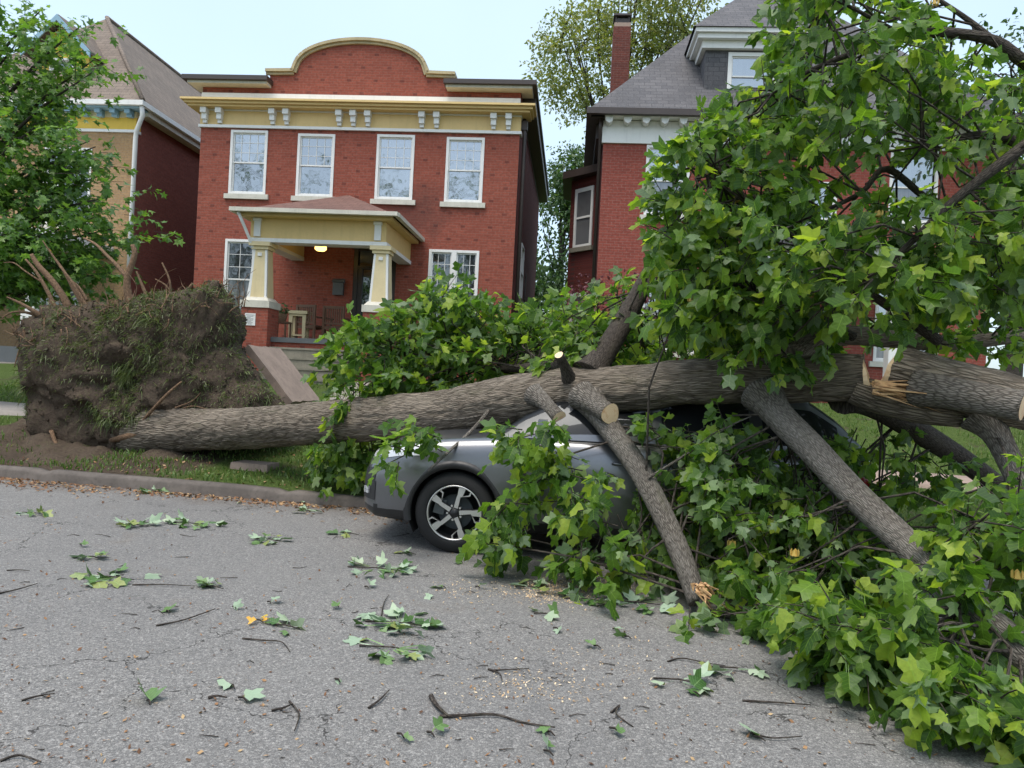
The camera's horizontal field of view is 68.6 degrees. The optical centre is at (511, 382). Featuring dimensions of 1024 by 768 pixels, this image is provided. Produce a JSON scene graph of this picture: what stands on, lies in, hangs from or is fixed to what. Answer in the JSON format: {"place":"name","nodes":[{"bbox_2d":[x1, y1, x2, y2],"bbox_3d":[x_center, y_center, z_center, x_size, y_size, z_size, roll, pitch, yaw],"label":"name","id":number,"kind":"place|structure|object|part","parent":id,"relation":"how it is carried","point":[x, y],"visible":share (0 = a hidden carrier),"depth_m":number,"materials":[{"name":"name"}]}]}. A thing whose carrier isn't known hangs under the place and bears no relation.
{"place":"outdoors","nodes":[
{"label":"outdoors","id":0,"kind":"place"},
{"bbox_2d":[0,401,25,415],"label":"footpath","id":1,"kind":"structure","parent":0,"point":[9,408],"depth_m":12.22,"materials":[{"name":"concrete"}]},
{"bbox_2d":[330,382,368,399],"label":"garden path","id":2,"kind":"structure","parent":0,"point":[331,398],"depth_m":15.74,"materials":[{"name":"concrete"}]},
{"bbox_2d":[0,478,1021,767],"bbox_3d":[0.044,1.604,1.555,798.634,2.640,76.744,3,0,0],"label":"road","id":3,"kind":"structure","parent":0,"point":[210,648],"depth_m":4.14,"materials":[{"name":"grey asphalt"}]},
{"bbox_2d":[0,583,37,593],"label":"twig","id":4,"kind":"object","parent":3,"relation":"on","point":[16,589],"visible":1,"depth_m":4.89,"materials":[{"name":"brown wood"}]},
{"bbox_2d":[0,754,41,762],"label":"twig","id":5,"kind":"object","parent":3,"relation":"on","point":[12,756],"visible":1,"depth_m":2.90,"materials":[{"name":"brown wood"}]},
{"bbox_2d":[16,505,52,517],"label":"leaf sprig","id":6,"kind":"object","parent":3,"relation":"on","point":[30,512],"visible":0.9,"depth_m":7.15,"materials":[{"name":"green plant"}]},
{"bbox_2d":[21,693,54,701],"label":"twig","id":7,"kind":"object","parent":3,"relation":"on","point":[24,699],"visible":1,"depth_m":3.42,"materials":[{"name":"wood"}]},
{"bbox_2d":[68,550,108,560],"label":"leaf sprig","id":8,"kind":"object","parent":3,"relation":"on","point":[96,554],"visible":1,"depth_m":5.78,"materials":[{"name":"green plant"}]},
{"bbox_2d":[70,563,160,587],"bbox_3d":[-2.830,1.377,5.321,0.479,0.171,0.511,3,0,26],"label":"leaf sprig","id":9,"kind":"object","parent":3,"relation":"on","point":[92,579],"visible":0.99,"depth_m":5.25,"materials":[{"name":"green plant"}]},
{"bbox_2d":[115,512,162,528],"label":"leaf sprig","id":10,"kind":"object","parent":3,"relation":"on","point":[153,519],"visible":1,"depth_m":7.04,"materials":[{"name":"green plant"}]},
{"bbox_2d":[138,679,166,704],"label":"fallen leaf","id":11,"kind":"object","parent":3,"relation":"on","point":[152,693],"visible":1,"depth_m":3.50,"materials":[{"name":"green plant"}]},
{"bbox_2d":[137,485,168,493],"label":"leaf sprig","id":12,"kind":"object","parent":3,"relation":"on","point":[143,490],"visible":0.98,"depth_m":8.79,"materials":[{"name":"green plant"}]},
{"bbox_2d":[132,584,190,585],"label":"twig","id":13,"kind":"object","parent":3,"relation":"on","point":[159,584],"visible":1,"depth_m":5.23,"materials":[{"name":"wood"}]},
{"bbox_2d":[161,603,176,612],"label":"fallen leaf","id":14,"kind":"object","parent":3,"relation":"on","point":[167,608],"visible":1,"depth_m":4.73,"materials":[{"name":"green plant"}]},
{"bbox_2d":[0,465,367,508],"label":"kerb","id":15,"kind":"structure","parent":3,"relation":"on","point":[233,490],"depth_m":8.91,"materials":[{"name":"concrete"}]},
{"bbox_2d":[156,609,213,626],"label":"twig","id":16,"kind":"object","parent":3,"relation":"on","point":[180,620],"visible":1,"depth_m":4.53,"materials":[{"name":"brown wood"}]},
{"bbox_2d":[163,509,227,529],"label":"leaf sprig","id":17,"kind":"object","parent":3,"relation":"on","point":[169,519],"visible":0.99,"depth_m":7.23,"materials":[{"name":"green plant"}]},
{"bbox_2d":[195,576,223,588],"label":"leaf sprig","id":18,"kind":"object","parent":3,"relation":"on","point":[202,581],"visible":0.98,"depth_m":5.30,"materials":[{"name":"green plant"}]},
{"bbox_2d":[208,695,226,698],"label":"twig","id":19,"kind":"object","parent":3,"relation":"on","point":[211,696],"visible":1,"depth_m":3.55,"materials":[{"name":"brown wood"}]},
{"bbox_2d":[217,679,234,689],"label":"fallen leaf","id":20,"kind":"object","parent":3,"relation":"on","point":[224,683],"visible":1,"depth_m":3.67,"materials":[{"name":"green plant"}]},
{"bbox_2d":[232,599,243,609],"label":"fallen leaf","id":21,"kind":"object","parent":3,"relation":"on","point":[237,604],"visible":1,"depth_m":4.85,"materials":[{"name":"green plant"}]},
{"bbox_2d":[238,688,264,701],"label":"leaf sprig","id":22,"kind":"object","parent":3,"relation":"on","point":[249,695],"visible":1,"depth_m":3.56,"materials":[{"name":"green plant"}]},
{"bbox_2d":[246,614,267,623],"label":"fallen leaf","id":23,"kind":"object","parent":3,"relation":"on","point":[250,619],"visible":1,"depth_m":4.61,"materials":[{"name":"yellow plant"}]},
{"bbox_2d":[242,637,289,651],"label":"twig","id":24,"kind":"object","parent":3,"relation":"on","point":[243,638],"visible":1,"depth_m":4.32,"materials":[{"name":"brown wood"}]},
{"bbox_2d":[248,533,292,545],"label":"leaf sprig","id":25,"kind":"object","parent":3,"relation":"on","point":[256,536],"visible":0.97,"depth_m":6.77,"materials":[{"name":"green plant"}]},
{"bbox_2d":[267,596,279,603],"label":"fallen leaf","id":26,"kind":"object","parent":3,"relation":"on","point":[276,597],"visible":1,"depth_m":5.04,"materials":[{"name":"green plant"}]},
{"bbox_2d":[271,703,292,711],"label":"twig","id":27,"kind":"object","parent":3,"relation":"on","point":[277,709],"visible":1,"depth_m":3.47,"materials":[{"name":"brown wood"}]},
{"bbox_2d":[265,611,305,634],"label":"leaf sprig","id":28,"kind":"object","parent":3,"relation":"on","point":[299,622],"visible":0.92,"depth_m":4.58,"materials":[{"name":"green plant"}]},
{"bbox_2d":[288,700,299,730],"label":"twig","id":29,"kind":"object","parent":3,"relation":"on","point":[293,705],"visible":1,"depth_m":3.43,"materials":[{"name":"brown wood"}]},
{"bbox_2d":[293,504,322,512],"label":"leaf sprig","id":30,"kind":"object","parent":3,"relation":"on","point":[303,508],"visible":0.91,"depth_m":8.29,"materials":[{"name":"green plant"}]},
{"bbox_2d":[0,449,627,544],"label":"leaf litter","id":31,"kind":"object","parent":3,"relation":"on","point":[17,480],"visible":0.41,"depth_m":8.70,"materials":[{"name":"brown plant"}]},
{"bbox_2d":[331,600,340,606],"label":"fallen leaf","id":32,"kind":"object","parent":3,"relation":"on","point":[334,603],"visible":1,"depth_m":5.00,"materials":[{"name":"green plant"}]},
{"bbox_2d":[334,678,341,684],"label":"fallen leaf","id":33,"kind":"object","parent":3,"relation":"on","point":[338,681],"visible":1,"depth_m":3.83,"materials":[{"name":"green plant"}]},
{"bbox_2d":[326,529,358,537],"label":"leaf sprig","id":34,"kind":"object","parent":3,"relation":"on","point":[345,535],"visible":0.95,"depth_m":7.27,"materials":[{"name":"green plant"}]},
{"bbox_2d":[364,579,375,587],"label":"fallen leaf","id":35,"kind":"object","parent":3,"relation":"on","point":[372,582],"visible":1,"depth_m":5.57,"materials":[{"name":"green plant"}]},
{"bbox_2d":[367,689,389,708],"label":"twig","id":36,"kind":"object","parent":3,"relation":"on","point":[374,703],"visible":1,"depth_m":3.61,"materials":[{"name":"wood"}]},
{"bbox_2d":[347,551,418,578],"bbox_3d":[-1.030,1.480,6.051,0.560,0.162,0.537,3,0,-18],"label":"leaf sprig","id":37,"kind":"object","parent":3,"relation":"on","point":[403,567],"visible":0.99,"depth_m":6.07,"materials":[{"name":"green plant"}]},
{"bbox_2d":[342,635,434,664],"bbox_3d":[-0.705,1.542,4.300,0.590,0.148,0.425,3,0,0],"label":"leaf sprig","id":38,"kind":"object","parent":3,"relation":"on","point":[385,658],"visible":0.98,"depth_m":4.25,"materials":[{"name":"green plant"}]},
{"bbox_2d":[353,602,444,637],"bbox_3d":[-0.707,1.523,4.789,0.603,0.126,0.538,3,0,0],"label":"leaf sprig","id":39,"kind":"object","parent":3,"relation":"on","point":[395,610],"visible":0.99,"depth_m":4.77,"materials":[{"name":"green plant"}]},
{"bbox_2d":[394,547,414,554],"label":"leaf sprig","id":40,"kind":"object","parent":3,"relation":"on","point":[407,550],"visible":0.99,"depth_m":6.67,"materials":[{"name":"green plant"}]},
{"bbox_2d":[396,731,413,740],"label":"fallen leaf","id":41,"kind":"object","parent":3,"relation":"on","point":[407,736],"visible":1,"depth_m":3.28,"materials":[{"name":"green plant"}]},
{"bbox_2d":[424,593,432,599],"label":"fallen leaf","id":42,"kind":"object","parent":3,"relation":"on","point":[428,596],"visible":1,"depth_m":5.39,"materials":[{"name":"green plant"}]},
{"bbox_2d":[426,716,448,736],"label":"fallen leaf","id":43,"kind":"object","parent":3,"relation":"on","point":[438,723],"visible":1,"depth_m":3.37,"materials":[{"name":"green plant"}]},
{"bbox_2d":[428,693,450,717],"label":"twig","id":44,"kind":"object","parent":3,"relation":"on","point":[435,703],"visible":1,"depth_m":3.60,"materials":[{"name":"wood"}]},
{"bbox_2d":[6,533,875,749],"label":"twig litter","id":45,"kind":"object","parent":3,"relation":"on","point":[355,612],"visible":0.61,"depth_m":4.19,"materials":[{"name":"brown plant"}]},
{"bbox_2d":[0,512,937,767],"bbox_3d":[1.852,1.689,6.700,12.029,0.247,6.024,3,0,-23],"label":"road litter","id":46,"kind":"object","parent":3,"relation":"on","point":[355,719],"visible":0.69,"depth_m":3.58,"materials":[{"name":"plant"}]},
{"bbox_2d":[488,668,501,679],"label":"twig","id":47,"kind":"object","parent":3,"relation":"on","point":[495,671],"visible":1,"depth_m":4.10,"materials":[{"name":"brown wood"}]},
{"bbox_2d":[439,713,554,727],"bbox_3d":[-0.069,1.580,3.531,0.543,0.026,0.073,3,0,5],"label":"twig","id":48,"kind":"object","parent":3,"relation":"on","point":[478,714],"visible":0.95,"depth_m":3.53,"materials":[{"name":"brown wood"}]},
{"bbox_2d":[493,668,528,670],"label":"twig","id":49,"kind":"object","parent":3,"relation":"on","point":[509,669],"visible":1,"depth_m":4.14,"materials":[{"name":"wood"}]},
{"bbox_2d":[511,577,548,590],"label":"leaf sprig","id":50,"kind":"object","parent":3,"relation":"on","point":[539,582],"visible":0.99,"depth_m":5.87,"materials":[{"name":"green plant"}]},
{"bbox_2d":[529,601,559,621],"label":"leaf sprig","id":51,"kind":"object","parent":3,"relation":"on","point":[552,614],"visible":0.97,"depth_m":5.18,"materials":[{"name":"green plant"}]},
{"bbox_2d":[535,726,554,735],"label":"fallen leaf","id":52,"kind":"object","parent":3,"relation":"on","point":[543,729],"visible":1,"depth_m":3.43,"materials":[{"name":"green plant"}]},
{"bbox_2d":[542,733,555,755],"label":"fallen leaf","id":53,"kind":"object","parent":3,"relation":"on","point":[547,741],"visible":1,"depth_m":3.27,"materials":[{"name":"green plant"}]},
{"bbox_2d":[553,626,561,633],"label":"fallen leaf","id":54,"kind":"object","parent":3,"relation":"on","point":[557,630],"visible":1,"depth_m":4.85,"materials":[{"name":"green plant"}]},
{"bbox_2d":[385,568,749,710],"bbox_3d":[0.298,1.613,5.115,2.462,0.062,2.788,3,0,-12],"label":"sawdust","id":55,"kind":"object","parent":3,"relation":"on","point":[532,584],"visible":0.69,"depth_m":5.52},
{"bbox_2d":[558,582,607,605],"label":"leaf sprig","id":56,"kind":"object","parent":3,"relation":"on","point":[584,599],"visible":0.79,"depth_m":5.65,"materials":[{"name":"green plant"}]},
{"bbox_2d":[584,638,600,647],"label":"fallen leaf","id":57,"kind":"object","parent":3,"relation":"on","point":[593,642],"visible":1,"depth_m":4.62,"materials":[{"name":"green plant"}]},
{"bbox_2d":[609,723,624,733],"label":"fallen leaf","id":58,"kind":"object","parent":3,"relation":"on","point":[619,729],"visible":1,"depth_m":3.48,"materials":[{"name":"green plant"}]},
{"bbox_2d":[364,401,872,552],"bbox_3d":[1.020,0.843,7.612,4.755,1.735,2.300,4,0,4],"label":"parked car","id":59,"kind":"object","parent":3,"relation":"on","point":[439,504],"visible":0.33,"depth_m":6.82,"materials":[{"name":"silver metal"}]},
{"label":"side window","id":60,"kind":"part","parent":59,"relation":"part of","materials":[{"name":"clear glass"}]},
{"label":"side window","id":61,"kind":"part","parent":59,"relation":"part of","materials":[{"name":"black glass"}]},
{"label":"side window","id":62,"kind":"part","parent":59,"relation":"part of","materials":[{"name":"black glass"}]},
{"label":"rear window","id":63,"kind":"part","parent":59,"relation":"part of","materials":[{"name":"black glass"}]},
{"bbox_2d":[610,704,633,726],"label":"twig","id":64,"kind":"object","parent":3,"relation":"on","point":[616,708],"visible":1,"depth_m":3.69,"materials":[{"name":"brown wood"}]},
{"bbox_2d":[613,628,631,638],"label":"fallen leaf","id":65,"kind":"object","parent":3,"relation":"on","point":[618,633],"visible":1,"depth_m":4.83,"materials":[{"name":"green plant"}]},
{"bbox_2d":[599,589,678,614],"bbox_3d":[0.951,1.616,5.601,0.574,0.142,0.493,3,0,18],"label":"leaf sprig","id":66,"kind":"object","parent":3,"relation":"on","point":[631,596],"visible":0.84,"depth_m":5.64,"materials":[{"name":"green plant"}]},
{"bbox_2d":[651,661,713,696],"bbox_3d":[0.939,1.621,4.100,0.376,0.121,0.270,3,0,0],"label":"leaf sprig","id":67,"kind":"object","parent":3,"relation":"on","point":[696,681],"visible":1,"depth_m":4.08,"materials":[{"name":"green plant"}]},
{"bbox_2d":[667,657,725,665],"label":"twig","id":68,"kind":"object","parent":3,"relation":"on","point":[691,659],"visible":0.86,"depth_m":4.47,"materials":[{"name":"wood"}]},
{"bbox_2d":[698,661,769,681],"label":"leaf sprig","id":69,"kind":"object","parent":3,"relation":"on","point":[759,672],"visible":0.91,"depth_m":4.33,"materials":[{"name":"green plant"}]},
{"bbox_2d":[739,722,765,740],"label":"fallen leaf","id":70,"kind":"object","parent":3,"relation":"on","point":[754,732],"visible":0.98,"depth_m":3.54,"materials":[{"name":"green plant"}]},
{"bbox_2d":[742,699,810,704],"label":"twig","id":71,"kind":"object","parent":3,"relation":"on","point":[758,701],"visible":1,"depth_m":3.95,"materials":[{"name":"wood"}]},
{"bbox_2d":[751,732,801,738],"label":"twig","id":72,"kind":"object","parent":3,"relation":"on","point":[776,737],"visible":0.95,"depth_m":3.54,"materials":[{"name":"wood"}]},
{"bbox_2d":[0,363,1023,532],"bbox_3d":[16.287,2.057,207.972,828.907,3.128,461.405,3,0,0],"label":"lawn","id":73,"kind":"structure","parent":0,"point":[7,372],"depth_m":10.07,"materials":[{"name":"green plant"}]},
{"bbox_2d":[0,0,184,323],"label":"maple tree","id":74,"kind":"object","parent":73,"relation":"on","point":[17,239],"visible":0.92,"depth_m":12.46,"materials":[{"name":"green plant"}]},
{"bbox_2d":[0,14,201,361],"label":"corner brick house","id":75,"kind":"structure","parent":73,"relation":"on","point":[154,130],"depth_m":22.81,"materials":[{"name":"red brick"}]},
{"bbox_2d":[41,257,78,305],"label":"window","id":76,"kind":"structure","parent":75,"relation":"in","point":[72,294],"depth_m":22.03,"materials":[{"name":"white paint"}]},
{"bbox_2d":[39,147,91,228],"bbox_3d":[-13.017,-5.683,21.972,1.650,2.360,0.175,3,0,4],"label":"window","id":77,"kind":"structure","parent":75,"relation":"in","point":[45,226],"depth_m":21.98,"materials":[{"name":"white glass"}]},
{"bbox_2d":[0,417,227,465],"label":"soil mound","id":78,"kind":"object","parent":73,"relation":"on","point":[65,450],"visible":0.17,"depth_m":9.97,"materials":[{"name":"brown soil"}]},
{"bbox_2d":[230,460,278,472],"bbox_3d":[-3.330,1.108,9.737,0.540,0.140,0.340,3,0,12],"label":"paver block","id":79,"kind":"object","parent":73,"relation":"on","point":[249,465],"depth_m":9.61,"materials":[{"name":"grey concrete"}]},
{"bbox_2d":[245,345,318,404],"bbox_3d":[-3.590,-0.100,11.808,0.817,0.905,1.279,3,0,5],"label":"pavement slab","id":80,"kind":"object","parent":73,"relation":"on","point":[282,375],"depth_m":11.56,"materials":[{"name":"brown concrete"}]},
{"bbox_2d":[180,37,549,384],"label":"brick house","id":81,"kind":"structure","parent":73,"relation":"on","point":[366,175],"depth_m":20.75,"materials":[{"name":"brick"}]},
{"bbox_2d":[223,239,252,311],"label":"window","id":82,"kind":"structure","parent":81,"relation":"in","point":[238,252],"depth_m":21.16,"materials":[{"name":"white paint"}]},
{"bbox_2d":[223,130,268,199],"bbox_3d":[-7.410,-6.109,21.109,1.270,1.940,0.175,3,0,5],"label":"window","id":83,"kind":"structure","parent":81,"relation":"in","point":[248,148],"depth_m":21.15,"materials":[{"name":"white glass"}]},
{"bbox_2d":[278,303,291,337],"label":"potted plant","id":84,"kind":"object","parent":81,"relation":"on","point":[282,317],"visible":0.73,"depth_m":19.12,"materials":[{"name":"brown plant"}]},
{"bbox_2d":[288,310,309,337],"bbox_3d":[-5.622,-1.486,19.835,0.540,0.780,0.400,3,0,5],"label":"plant stand","id":85,"kind":"object","parent":81,"relation":"on","point":[293,314],"visible":0.63,"depth_m":19.69,"materials":[{"name":"beige paint"}]},
{"bbox_2d":[295,304,325,338],"bbox_3d":[-5.323,-1.557,19.937,0.620,0.950,0.588,3,0,20],"label":"porch chair","id":86,"kind":"object","parent":81,"relation":"on","point":[312,310],"visible":0.8,"depth_m":19.66,"materials":[{"name":"brown wood"}]},
{"bbox_2d":[291,133,335,200],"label":"window","id":87,"kind":"structure","parent":81,"relation":"in","point":[315,152],"depth_m":20.99,"materials":[{"name":"white glass"}]},
{"bbox_2d":[322,306,350,338],"bbox_3d":[-4.652,-1.524,19.985,0.620,0.950,0.588,3,0,10],"label":"porch chair","id":88,"kind":"object","parent":81,"relation":"on","point":[325,318],"visible":0.73,"depth_m":19.72,"materials":[{"name":"brown wood"}]},
{"bbox_2d":[351,248,395,329],"bbox_3d":[-3.842,-2.386,20.851,1.200,2.750,0.182,3,0,4],"label":"front door","id":89,"kind":"structure","parent":81,"relation":"in","point":[363,258],"depth_m":20.88,"materials":[{"name":"paint"}]},
{"bbox_2d":[370,134,415,205],"bbox_3d":[-3.246,-5.876,20.781,1.260,1.940,0.175,3,0,4],"label":"window","id":90,"kind":"structure","parent":81,"relation":"in","point":[394,153],"depth_m":20.81,"materials":[{"name":"white glass"}]},
{"bbox_2d":[428,249,478,320],"bbox_3d":[-1.637,-2.513,20.641,1.590,2.240,0.175,3,0,5],"label":"window","id":91,"kind":"structure","parent":81,"relation":"in","point":[444,259],"depth_m":20.65,"materials":[{"name":"white paint"}]},
{"bbox_2d":[440,137,484,207],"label":"window","id":92,"kind":"structure","parent":81,"relation":"in","point":[464,166],"depth_m":20.66,"materials":[{"name":"white glass"}]},
{"bbox_2d":[519,243,524,302],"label":"window","id":93,"kind":"structure","parent":81,"relation":"in","point":[522,247],"depth_m":23.98,"materials":[{"name":"grey glass"}]},
{"bbox_2d":[386,318,511,382],"bbox_3d":[-1.302,-0.597,16.963,3.837,2.173,1.824,3,0,0],"label":"garden shrub","id":94,"kind":"object","parent":73,"relation":"on","point":[470,375],"visible":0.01,"depth_m":16.86,"materials":[{"name":"green plant"}]},
{"bbox_2d":[0,0,1023,767],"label":"fallen tree","id":95,"kind":"object","parent":73,"relation":"on","point":[846,608],"visible":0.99,"depth_m":5.99,"materials":[{"name":"green plant"}]},
{"bbox_2d":[535,141,584,343],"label":"garden tree","id":96,"kind":"object","parent":73,"relation":"on","point":[552,276],"visible":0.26,"depth_m":42.73,"materials":[{"name":"green plant"}]},
{"bbox_2d":[558,267,688,359],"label":"tree leaves","id":97,"kind":"object","parent":73,"relation":"on","point":[572,291],"visible":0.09,"depth_m":17.35,"materials":[{"name":"green plant"}]},
{"bbox_2d":[519,0,728,157],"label":"tall tree","id":98,"kind":"object","parent":73,"relation":"on","point":[652,35],"visible":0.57,"depth_m":48.38,"materials":[{"name":"green plant"}]},
{"bbox_2d":[563,0,1023,402],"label":"slate roofed house","id":99,"kind":"structure","parent":73,"relation":"on","point":[629,121],"depth_m":19.97,"materials":[{"name":"red brick"}]},
{"bbox_2d":[639,145,689,219],"bbox_3d":[4.101,-5.266,19.877,1.350,2.000,0.175,3,0,5],"label":"window","id":100,"kind":"structure","parent":99,"relation":"in","point":[662,184],"depth_m":19.93,"materials":[{"name":"white glass"}]},
{"bbox_2d":[641,278,693,357],"bbox_3d":[4.252,-1.724,19.852,1.900,2.140,0.175,3,0,5],"label":"window","id":101,"kind":"structure","parent":99,"relation":"in","point":[646,306],"depth_m":19.93,"materials":[{"name":"white paint"}]},
{"bbox_2d":[790,182,836,225],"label":"window","id":102,"kind":"structure","parent":99,"relation":"in","point":[822,190],"depth_m":19.60,"materials":[{"name":"white paint"}]},
{"bbox_2d":[868,293,938,366],"bbox_3d":[10.177,-1.435,19.385,1.800,2.140,0.175,3,0,5],"label":"window","id":103,"kind":"structure","parent":99,"relation":"in","point":[878,355],"depth_m":19.41,"materials":[{"name":"white paint"}]},
{"bbox_2d":[888,151,938,228],"bbox_3d":[10.348,-4.960,19.384,1.400,2.000,0.175,3,0,4],"label":"window","id":104,"kind":"structure","parent":99,"relation":"in","point":[914,173],"depth_m":19.41,"materials":[{"name":"white glass"}]},
{"bbox_2d":[922,7,1023,376],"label":"backyard tree","id":105,"kind":"object","parent":73,"relation":"on","point":[1015,370],"visible":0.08,"depth_m":18.79,"materials":[{"name":"green plant"}]},
{"bbox_2d":[0,0,1023,376],"label":"sky","id":106,"kind":"structure","parent":0,"point":[473,39],"materials":[{"name":"white"}]},
{"bbox_2d":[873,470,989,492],"bbox_3d":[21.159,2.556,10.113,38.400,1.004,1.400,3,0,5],"label":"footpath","id":107,"kind":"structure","parent":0,"point":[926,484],"depth_m":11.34,"materials":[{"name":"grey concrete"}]}
]}

